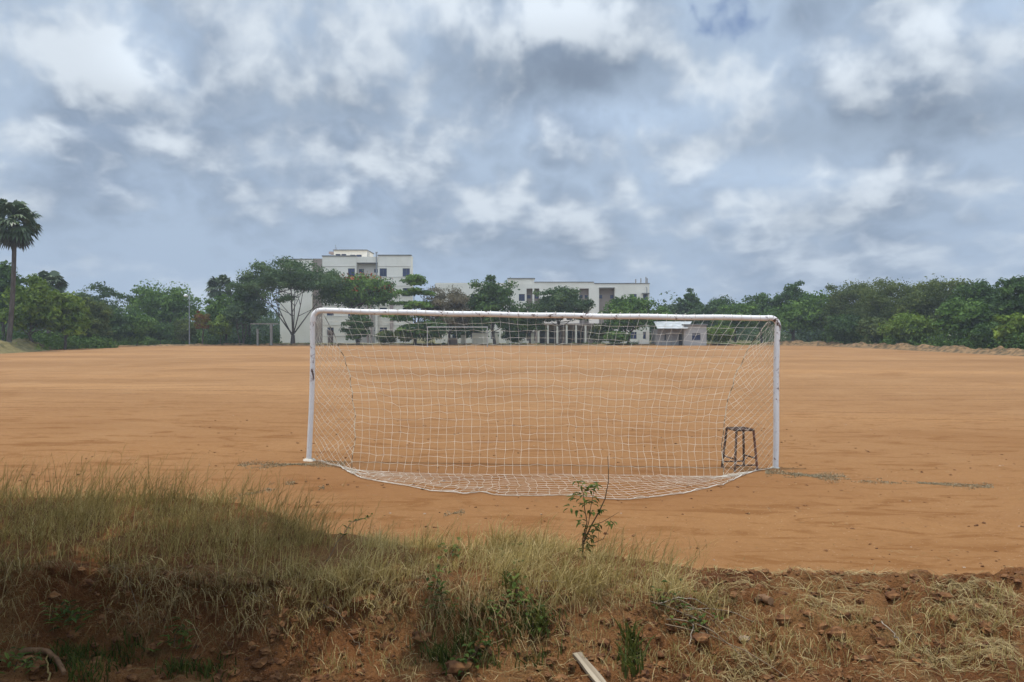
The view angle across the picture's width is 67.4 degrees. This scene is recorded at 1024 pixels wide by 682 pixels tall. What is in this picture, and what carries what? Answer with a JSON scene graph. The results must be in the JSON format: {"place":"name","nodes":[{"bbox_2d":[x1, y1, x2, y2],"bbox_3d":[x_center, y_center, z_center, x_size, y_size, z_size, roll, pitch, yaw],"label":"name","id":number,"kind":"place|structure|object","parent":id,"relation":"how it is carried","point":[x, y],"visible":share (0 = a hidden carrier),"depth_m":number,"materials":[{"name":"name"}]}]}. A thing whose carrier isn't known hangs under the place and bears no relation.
{"place":"outdoors","nodes":[
{"label":"outdoors","id":0,"kind":"place"},
{"bbox_2d":[0,338,56,353],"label":"grass bank","id":1,"kind":"structure","parent":0,"point":[25,345],"depth_m":75.83,"materials":[{"name":"plant"}]},
{"bbox_2d":[0,332,1023,575],"bbox_3d":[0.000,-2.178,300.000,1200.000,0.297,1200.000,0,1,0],"label":"ground","id":2,"kind":"structure","parent":0,"point":[964,408],"depth_m":15.19,"materials":[{"name":"orange soil"}]},
{"bbox_2d":[0,259,27,340],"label":"broadleaf tree","id":3,"kind":"object","parent":2,"relation":"on","point":[5,274],"visible":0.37,"depth_m":85.46,"materials":[{"name":"green plant"}]},
{"bbox_2d":[0,198,42,342],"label":"palmyra palm","id":4,"kind":"object","parent":2,"relation":"on","point":[14,234],"visible":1,"depth_m":76.23,"materials":[{"name":"green plant"}]},
{"bbox_2d":[0,273,70,342],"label":"broadleaf tree","id":5,"kind":"object","parent":2,"relation":"on","point":[33,300],"visible":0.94,"depth_m":80.95,"materials":[{"name":"green plant"}]},
{"bbox_2d":[37,270,69,336],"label":"broadleaf tree","id":6,"kind":"object","parent":2,"relation":"on","point":[53,277],"visible":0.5,"depth_m":99.64,"materials":[{"name":"green plant"}]},
{"bbox_2d":[34,291,92,349],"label":"broadleaf tree","id":7,"kind":"object","parent":2,"relation":"on","point":[72,303],"visible":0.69,"depth_m":83.08,"materials":[{"name":"green plant"}]},
{"bbox_2d":[71,293,114,337],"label":"feathery tree","id":8,"kind":"object","parent":2,"relation":"on","point":[100,311],"visible":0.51,"depth_m":91.53,"materials":[{"name":"green plant"}]},
{"bbox_2d":[74,281,132,315],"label":"feathery tree","id":9,"kind":"object","parent":2,"relation":"on","point":[104,294],"visible":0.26,"depth_m":113.44,"materials":[{"name":"green plant"}]},
{"bbox_2d":[91,308,135,342],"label":"dark shrub","id":10,"kind":"object","parent":2,"relation":"on","point":[123,323],"visible":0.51,"depth_m":100.49,"materials":[{"name":"green plant"}]},
{"bbox_2d":[117,307,160,345],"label":"green shrub","id":11,"kind":"object","parent":2,"relation":"on","point":[142,324],"visible":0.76,"depth_m":103.00,"materials":[{"name":"green plant"}]},
{"bbox_2d":[144,320,178,343],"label":"green shrub","id":12,"kind":"object","parent":2,"relation":"on","point":[166,331],"visible":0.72,"depth_m":106.83,"materials":[{"name":"green plant"}]},
{"bbox_2d":[120,279,206,323],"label":"dome tree","id":13,"kind":"object","parent":2,"relation":"on","point":[165,307],"visible":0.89,"depth_m":114.81,"materials":[{"name":"green plant"}]},
{"bbox_2d":[171,318,197,340],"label":"green shrub","id":14,"kind":"object","parent":2,"relation":"on","point":[181,326],"visible":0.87,"depth_m":108.01,"materials":[{"name":"green plant"}]},
{"bbox_2d":[192,310,210,343],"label":"croton shrub","id":15,"kind":"object","parent":2,"relation":"on","point":[201,319],"visible":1,"depth_m":105.51,"materials":[{"name":"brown plant"}]},
{"bbox_2d":[203,274,233,298],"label":"broadleaf tree","id":16,"kind":"object","parent":2,"relation":"on","point":[214,285],"visible":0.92,"depth_m":123.25,"materials":[{"name":"green plant"}]},
{"bbox_2d":[206,313,234,343],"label":"green shrub","id":17,"kind":"object","parent":2,"relation":"on","point":[221,325],"visible":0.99,"depth_m":106.17,"materials":[{"name":"green plant"}]},
{"bbox_2d":[201,292,243,341],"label":"broadleaf tree","id":18,"kind":"object","parent":2,"relation":"on","point":[213,309],"visible":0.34,"depth_m":109.49,"materials":[{"name":"green plant"}]},
{"bbox_2d":[220,301,264,343],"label":"broadleaf tree","id":19,"kind":"object","parent":2,"relation":"on","point":[241,313],"visible":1,"depth_m":106.71,"materials":[{"name":"green plant"}]},
{"bbox_2d":[229,287,272,339],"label":"broadleaf tree","id":20,"kind":"object","parent":2,"relation":"on","point":[245,298],"visible":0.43,"depth_m":112.83,"materials":[{"name":"green plant"}]},
{"bbox_2d":[250,323,277,344],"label":"concrete gateway","id":21,"kind":"object","parent":2,"relation":"on","point":[271,335],"visible":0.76,"depth_m":106.86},
{"bbox_2d":[225,256,353,343],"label":"spreading tree","id":22,"kind":"object","parent":2,"relation":"on","point":[293,274],"visible":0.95,"depth_m":106.86,"materials":[{"name":"green leaf"},{"name":"bark"}]},
{"bbox_2d":[280,245,412,342],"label":"tall building","id":23,"kind":"structure","parent":2,"relation":"on","point":[397,268],"depth_m":127.00,"materials":[{"name":"paint"}]},
{"bbox_2d":[340,314,373,343],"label":"green shrub","id":24,"kind":"object","parent":2,"relation":"on","point":[355,326],"visible":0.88,"depth_m":108.00,"materials":[{"name":"green plant"}]},
{"bbox_2d":[318,270,401,343],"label":"flame tree","id":25,"kind":"object","parent":2,"relation":"on","point":[374,290],"visible":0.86,"depth_m":110.87,"materials":[{"name":"green plant"}]},
{"bbox_2d":[375,330,396,343],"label":"green shrub","id":26,"kind":"object","parent":2,"relation":"on","point":[392,338],"visible":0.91,"depth_m":108.36,"materials":[{"name":"green plant"}]},
{"bbox_2d":[13,340,759,350],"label":"edge weeds","id":27,"kind":"object","parent":2,"relation":"on","point":[47,347],"visible":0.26,"depth_m":109.85,"materials":[{"name":"green plant"}]},
{"bbox_2d":[393,325,415,342],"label":"green shrub","id":28,"kind":"object","parent":2,"relation":"on","point":[406,335],"visible":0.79,"depth_m":106.23,"materials":[{"name":"green plant"}]},
{"bbox_2d":[380,274,451,344],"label":"almond tree","id":29,"kind":"object","parent":2,"relation":"on","point":[415,279],"visible":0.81,"depth_m":106.82,"materials":[{"name":"green plant"}]},
{"bbox_2d":[413,318,449,342],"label":"dark shrub","id":30,"kind":"object","parent":2,"relation":"on","point":[422,326],"visible":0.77,"depth_m":105.23,"materials":[{"name":"green plant"}]},
{"bbox_2d":[124,343,740,346],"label":"field kerb","id":31,"kind":"structure","parent":2,"relation":"on","point":[199,344],"depth_m":108.12,"materials":[{"name":"concrete"}]},
{"bbox_2d":[412,285,474,343],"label":"thorn tree","id":32,"kind":"object","parent":2,"relation":"on","point":[457,299],"visible":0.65,"depth_m":109.16,"materials":[{"name":"green plant"}]},
{"bbox_2d":[427,327,487,346],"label":"football goal","id":33,"kind":"object","parent":2,"relation":"on","point":[457,327],"visible":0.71,"depth_m":95.66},
{"bbox_2d":[445,319,494,338],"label":"dark shrub","id":34,"kind":"object","parent":2,"relation":"on","point":[460,332],"visible":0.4,"depth_m":117.67,"materials":[{"name":"green plant"}]},
{"bbox_2d":[472,332,488,343],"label":"wall","id":35,"kind":"structure","parent":2,"relation":"on","point":[477,336],"depth_m":116.01,"materials":[{"name":"paint"}]},
{"bbox_2d":[0,291,962,341],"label":"wood","id":36,"kind":"object","parent":2,"relation":"on","point":[803,336],"visible":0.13,"depth_m":146.25,"materials":[{"name":"green plant"}]},
{"bbox_2d":[465,274,524,343],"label":"broadleaf tree","id":37,"kind":"object","parent":2,"relation":"on","point":[493,296],"visible":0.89,"depth_m":107.52,"materials":[{"name":"green plant"}]},
{"bbox_2d":[0,324,1023,349],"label":"undergrowth","id":38,"kind":"object","parent":2,"relation":"on","point":[54,341],"visible":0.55,"depth_m":88.92,"materials":[{"name":"green plant"}]},
{"bbox_2d":[498,325,529,342],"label":"dark shrub","id":39,"kind":"object","parent":2,"relation":"on","point":[511,333],"visible":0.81,"depth_m":111.77,"materials":[{"name":"green plant"}]},
{"bbox_2d":[19,420,1023,573],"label":"field crumbs","id":40,"kind":"object","parent":2,"relation":"on","point":[826,550],"visible":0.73,"depth_m":10.46,"materials":[{"name":"soil"}]},
{"bbox_2d":[512,308,549,342],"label":"broadleaf tree","id":41,"kind":"object","parent":2,"relation":"on","point":[539,323],"visible":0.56,"depth_m":111.38,"materials":[{"name":"green plant"}]},
{"bbox_2d":[303,308,780,499],"bbox_3d":[0.490,0.892,11.079,7.690,2.708,2.643,1,1,0],"label":"football goal","id":42,"kind":"object","parent":2,"relation":"on","point":[583,315],"visible":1,"depth_m":12.18,"materials":[{"name":"paint"}]},
{"bbox_2d":[435,277,649,343],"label":"long building","id":43,"kind":"structure","parent":2,"relation":"on","point":[600,295],"depth_m":125.90,"materials":[{"name":"paint"}]},
{"bbox_2d":[516,285,595,342],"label":"broadleaf tree","id":44,"kind":"object","parent":2,"relation":"on","point":[565,300],"visible":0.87,"depth_m":108.88,"materials":[{"name":"green leaf"},{"name":"bark"}]},
{"bbox_2d":[100,455,1019,569],"bbox_3d":[0.992,2.010,9.422,14.044,0.211,7.018,0,1,0],"label":"field straw","id":45,"kind":"object","parent":2,"relation":"on","point":[683,543],"visible":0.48,"depth_m":9.31,"materials":[{"name":"plant"}]},
{"bbox_2d":[588,323,611,341],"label":"green shrub","id":46,"kind":"object","parent":2,"relation":"on","point":[595,330],"visible":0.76,"depth_m":111.38,"materials":[{"name":"green plant"}]},
{"bbox_2d":[235,459,993,515],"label":"goal line turf","id":47,"kind":"structure","parent":2,"relation":"on","point":[818,476],"depth_m":11.62,"materials":[{"name":"plant"}]},
{"bbox_2d":[600,330,632,342],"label":"green shrub","id":48,"kind":"object","parent":2,"relation":"on","point":[612,336],"visible":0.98,"depth_m":107.23,"materials":[{"name":"green plant"}]},
{"bbox_2d":[597,294,659,343],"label":"broadleaf tree","id":49,"kind":"object","parent":2,"relation":"on","point":[632,304],"visible":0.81,"depth_m":108.49,"materials":[{"name":"green plant"}]},
{"bbox_2d":[649,306,677,328],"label":"broadleaf tree","id":50,"kind":"object","parent":2,"relation":"on","point":[661,310],"visible":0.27,"depth_m":118.32,"materials":[{"name":"green plant"}]},
{"bbox_2d":[655,302,696,323],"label":"dark tree","id":51,"kind":"object","parent":2,"relation":"on","point":[671,308],"visible":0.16,"depth_m":138.46,"materials":[{"name":"green plant"}]},
{"bbox_2d":[651,321,707,345],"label":"hut","id":52,"kind":"object","parent":2,"relation":"on","point":[694,337],"visible":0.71,"depth_m":106.70,"materials":[{"name":"white concrete"}]},
{"bbox_2d":[676,288,702,322],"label":"dark tree","id":53,"kind":"object","parent":2,"relation":"on","point":[692,299],"visible":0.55,"depth_m":136.84,"materials":[{"name":"green plant"}]},
{"bbox_2d":[686,294,743,341],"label":"dark tree","id":54,"kind":"object","parent":2,"relation":"on","point":[711,308],"visible":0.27,"depth_m":131.53,"materials":[{"name":"green plant"}]},
{"bbox_2d":[707,324,735,344],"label":"green shrub","id":55,"kind":"object","parent":2,"relation":"on","point":[717,336],"visible":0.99,"depth_m":105.86,"materials":[{"name":"green plant"}]},
{"bbox_2d":[710,302,757,343],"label":"broadleaf tree","id":56,"kind":"object","parent":2,"relation":"on","point":[736,309],"visible":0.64,"depth_m":114.78,"materials":[{"name":"green plant"}]},
{"bbox_2d":[721,427,758,470],"bbox_3d":[3.610,1.712,12.177,0.433,0.678,0.434,1,1,-14],"label":"stool","id":57,"kind":"object","parent":2,"relation":"on","point":[743,429],"visible":0.91,"depth_m":12.07,"materials":[{"name":"metal"}]},
{"bbox_2d":[741,292,783,342],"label":"dark tree","id":58,"kind":"object","parent":2,"relation":"on","point":[761,301],"visible":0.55,"depth_m":119.41,"materials":[{"name":"green plant"}]},
{"bbox_2d":[767,281,814,340],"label":"dark tree","id":59,"kind":"object","parent":2,"relation":"on","point":[791,293],"visible":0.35,"depth_m":118.06,"materials":[{"name":"green plant"}]},
{"bbox_2d":[759,298,825,340],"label":"broadleaf tree","id":60,"kind":"object","parent":2,"relation":"on","point":[788,316],"visible":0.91,"depth_m":109.07,"materials":[{"name":"green plant"}]},
{"bbox_2d":[797,289,845,342],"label":"broadleaf tree","id":61,"kind":"object","parent":2,"relation":"on","point":[815,301],"visible":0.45,"depth_m":109.82,"materials":[{"name":"green plant"}]},
{"bbox_2d":[820,312,865,343],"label":"dark shrub","id":62,"kind":"object","parent":2,"relation":"on","point":[842,327],"visible":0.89,"depth_m":99.88,"materials":[{"name":"green plant"}]},
{"bbox_2d":[818,278,884,323],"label":"acacia tree","id":63,"kind":"object","parent":2,"relation":"on","point":[847,293],"visible":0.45,"depth_m":106.00,"materials":[{"name":"green plant"}]},
{"bbox_2d":[855,316,890,342],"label":"dark shrub","id":64,"kind":"object","parent":2,"relation":"on","point":[869,325],"visible":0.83,"depth_m":94.19,"materials":[{"name":"green plant"}]},
{"bbox_2d":[851,276,932,321],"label":"acacia tree","id":65,"kind":"object","parent":2,"relation":"on","point":[886,308],"visible":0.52,"depth_m":98.17,"materials":[{"name":"green plant"}]},
{"bbox_2d":[876,309,942,342],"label":"green shrub","id":66,"kind":"object","parent":2,"relation":"on","point":[901,325],"visible":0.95,"depth_m":85.85,"materials":[{"name":"green plant"}]},
{"bbox_2d":[894,273,972,322],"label":"acacia tree","id":67,"kind":"object","parent":2,"relation":"on","point":[935,292],"visible":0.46,"depth_m":91.04,"materials":[{"name":"green plant"}]},
{"bbox_2d":[931,296,993,337],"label":"broadleaf tree","id":68,"kind":"object","parent":2,"relation":"on","point":[958,315],"visible":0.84,"depth_m":77.77,"materials":[{"name":"green plant"}]},
{"bbox_2d":[940,278,1012,312],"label":"acacia tree","id":69,"kind":"object","parent":2,"relation":"on","point":[980,291],"visible":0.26,"depth_m":83.68,"materials":[{"name":"green plant"}]},
{"bbox_2d":[969,321,998,348],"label":"dark shrub","id":70,"kind":"object","parent":2,"relation":"on","point":[982,333],"visible":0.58,"depth_m":72.52,"materials":[{"name":"green plant"}]},
{"bbox_2d":[988,275,1023,324],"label":"dark tree","id":71,"kind":"object","parent":2,"relation":"on","point":[1007,303],"visible":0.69,"depth_m":75.19,"materials":[{"name":"green plant"}]},
{"bbox_2d":[990,312,1023,347],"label":"green shrub","id":72,"kind":"object","parent":2,"relation":"on","point":[1013,322],"visible":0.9,"depth_m":68.29,"materials":[{"name":"green plant"}]},
{"bbox_2d":[0,496,1023,681],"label":"earth bank","id":73,"kind":"structure","parent":0,"point":[79,591],"depth_m":4.74,"materials":[{"name":"soil"}]},
{"bbox_2d":[0,641,45,673],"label":"leafy weed","id":74,"kind":"object","parent":73,"relation":"on","point":[19,655],"visible":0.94,"depth_m":4.52,"materials":[{"name":"green plant"}]},
{"bbox_2d":[19,647,65,674],"bbox_3d":[-2.759,1.899,4.574,0.626,0.078,0.104,1,1,37],"label":"palm husk","id":75,"kind":"object","parent":73,"relation":"on","point":[57,660],"visible":0.94,"depth_m":4.64,"materials":[{"name":"plant"}]},
{"bbox_2d":[40,599,101,632],"bbox_3d":[-2.772,1.735,4.800,0.357,0.199,0.256,0,1,-13],"label":"leafy weed","id":76,"kind":"object","parent":73,"relation":"on","point":[69,618],"visible":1,"depth_m":4.80,"materials":[{"name":"green plant"}]},
{"bbox_2d":[146,617,194,653],"bbox_3d":[-2.065,1.797,4.676,0.302,0.238,0.210,0,1,0],"label":"leafy weed","id":77,"kind":"object","parent":73,"relation":"on","point":[185,633],"visible":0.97,"depth_m":4.66,"materials":[{"name":"green plant"}]},
{"bbox_2d":[33,591,568,681],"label":"green grass","id":78,"kind":"structure","parent":73,"relation":"on","point":[180,666],"depth_m":4.55,"materials":[{"name":"plant"}]},
{"bbox_2d":[327,513,372,560],"bbox_3d":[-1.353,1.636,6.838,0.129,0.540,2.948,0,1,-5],"label":"leafy twig","id":79,"kind":"object","parent":73,"relation":"on","point":[346,533],"visible":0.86,"depth_m":5.73,"materials":[{"name":"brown plant"}]},
{"bbox_2d":[0,544,766,663],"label":"hanging dry grass","id":80,"kind":"structure","parent":73,"relation":"on","point":[293,587],"depth_m":4.79,"materials":[{"name":"plant"}]},
{"bbox_2d":[412,630,431,642],"bbox_3d":[-0.538,1.770,4.618,0.129,0.068,0.100,0,1,0],"label":"earth clod","id":81,"kind":"object","parent":73,"relation":"on","point":[424,635],"visible":0.97,"depth_m":4.59,"materials":[{"name":"soil"}]},
{"bbox_2d":[423,568,458,617],"bbox_3d":[-0.437,1.584,4.786,0.223,0.251,0.305,0,1,0],"label":"leafy weed","id":82,"kind":"object","parent":73,"relation":"on","point":[438,583],"visible":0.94,"depth_m":4.80,"materials":[{"name":"green plant"}]},
{"bbox_2d":[437,537,461,570],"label":"leafy weed","id":83,"kind":"object","parent":73,"relation":"on","point":[453,554],"visible":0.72,"depth_m":5.50,"materials":[{"name":"green plant"}]},
{"bbox_2d":[441,660,472,677],"bbox_3d":[-0.312,1.858,4.362,0.176,0.087,0.122,0,1,0],"label":"earth clod","id":84,"kind":"object","parent":73,"relation":"on","point":[454,667],"visible":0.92,"depth_m":4.32,"materials":[{"name":"soil"}]},
{"bbox_2d":[450,628,491,675],"bbox_3d":[-0.230,1.806,4.404,0.279,0.224,0.168,-1,1,-40],"label":"leafy weed","id":85,"kind":"object","parent":73,"relation":"on","point":[471,652],"visible":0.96,"depth_m":4.42,"materials":[{"name":"green plant"}]},
{"bbox_2d":[470,594,523,632],"bbox_3d":[-0.085,1.642,4.673,0.186,0.220,0.322,1,1,39],"label":"leafy weed","id":86,"kind":"object","parent":73,"relation":"on","point":[498,609],"visible":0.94,"depth_m":4.65,"materials":[{"name":"green plant"}]},
{"bbox_2d":[0,440,1014,633],"bbox_3d":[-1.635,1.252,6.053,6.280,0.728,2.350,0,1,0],"label":"tall grass stalks","id":87,"kind":"object","parent":73,"relation":"on","point":[157,511],"depth_m":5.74,"materials":[{"name":"plant"}]},
{"bbox_2d":[0,446,716,576],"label":"grass seed sprays","id":88,"kind":"object","parent":87,"relation":"attached to","point":[315,516],"depth_m":5.62,"materials":[{"name":"plant"}]},
{"bbox_2d":[0,562,1023,681],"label":"soil clods","id":89,"kind":"object","parent":73,"relation":"on","point":[277,674],"visible":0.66,"depth_m":4.60,"materials":[{"name":"soil"}]},
{"bbox_2d":[0,550,1023,681],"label":"dry straw","id":90,"kind":"object","parent":73,"relation":"on","point":[738,654],"visible":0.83,"depth_m":4.44,"materials":[{"name":"plant"}]},
{"bbox_2d":[501,573,549,632],"bbox_3d":[0.098,1.614,4.753,0.239,0.260,0.565,0,1,-29],"label":"leafy weed","id":91,"kind":"object","parent":73,"relation":"on","point":[520,595],"visible":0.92,"depth_m":4.72,"materials":[{"name":"green plant"}]},
{"bbox_2d":[421,564,655,678],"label":"broad leaf grass","id":92,"kind":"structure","parent":73,"relation":"on","point":[632,653],"depth_m":4.44,"materials":[{"name":"plant"}]},
{"bbox_2d":[572,652,605,681],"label":"wood plank","id":93,"kind":"object","parent":73,"relation":"on","point":[587,666],"visible":1,"depth_m":4.21,"materials":[{"name":"wood"}]},
{"bbox_2d":[563,456,616,558],"bbox_3d":[0.582,1.228,5.644,0.419,0.763,0.238,0,1,0],"label":"sapling","id":94,"kind":"object","parent":73,"relation":"on","point":[590,513],"visible":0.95,"depth_m":5.64,"materials":[{"name":"green plant"}]},
{"bbox_2d":[260,567,1023,681],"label":"sparse dry grass","id":95,"kind":"structure","parent":73,"relation":"on","point":[827,620],"depth_m":4.48,"materials":[{"name":"plant"}]},
{"bbox_2d":[650,578,699,627],"bbox_3d":[0.992,1.593,4.673,0.289,0.251,0.247,0,1,0],"label":"leafy weed","id":96,"kind":"object","parent":73,"relation":"on","point":[661,600],"visible":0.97,"depth_m":4.69,"materials":[{"name":"green plant"}]},
{"bbox_2d":[692,633,710,643],"bbox_3d":[1.093,1.717,4.434,0.115,0.056,0.083,0,1,0],"label":"earth clod","id":97,"kind":"object","parent":73,"relation":"on","point":[703,638],"visible":0.98,"depth_m":4.42,"materials":[{"name":"soil"}]},
{"bbox_2d":[681,609,722,632],"bbox_3d":[1.131,1.667,4.550,0.191,0.135,0.228,0,1,30],"label":"leafy weed","id":98,"kind":"object","parent":73,"relation":"on","point":[700,619],"visible":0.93,"depth_m":4.54,"materials":[{"name":"green plant"}]},
{"bbox_2d":[665,624,790,680],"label":"dry twig","id":99,"kind":"object","parent":73,"relation":"on","point":[724,641],"visible":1,"depth_m":4.38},
{"bbox_2d":[753,594,773,604],"bbox_3d":[1.580,1.615,4.800,0.079,0.076,0.140,0,1,-27],"label":"clod","id":100,"kind":"object","parent":73,"relation":"on","point":[765,599],"visible":0.95,"depth_m":4.77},
{"bbox_2d":[775,614,792,623],"bbox_3d":[1.606,1.647,4.546,0.099,0.050,0.068,0,1,0],"label":"earth clod","id":101,"kind":"object","parent":73,"relation":"on","point":[779,618],"visible":0.96,"depth_m":4.53,"materials":[{"name":"soil"}]},
{"bbox_2d":[827,628,845,638],"bbox_3d":[1.845,1.659,4.364,0.112,0.061,0.081,0,1,0],"label":"earth clod","id":102,"kind":"object","parent":73,"relation":"on","point":[830,633],"visible":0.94,"depth_m":4.34,"materials":[{"name":"soil"}]},
{"bbox_2d":[697,565,1023,681],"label":"dry grass","id":103,"kind":"object","parent":73,"relation":"on","point":[952,581],"visible":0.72,"depth_m":4.48,"materials":[{"name":"plant"}]},
{"bbox_2d":[884,591,900,599],"bbox_3d":[2.361,1.582,4.774,0.101,0.056,0.072,0,1,0],"label":"earth clod","id":104,"kind":"object","parent":73,"relation":"on","point":[891,595],"visible":0.97,"depth_m":4.75,"materials":[{"name":"soil"}]},
{"bbox_2d":[932,591,953,602],"bbox_3d":[2.646,1.570,4.717,0.125,0.063,0.083,0,1,20],"label":"earth clod","id":105,"kind":"object","parent":73,"relation":"on","point":[945,595],"visible":0.94,"depth_m":4.69,"materials":[{"name":"soil"}]},
{"bbox_2d":[0,0,1023,331],"label":"sky","id":106,"kind":"structure","parent":0,"point":[738,149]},
{"bbox_2d":[753,340,1023,355],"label":"earth ridge","id":107,"kind":"structure","parent":0,"point":[998,350],"depth_m":80.25,"materials":[{"name":"soil"}]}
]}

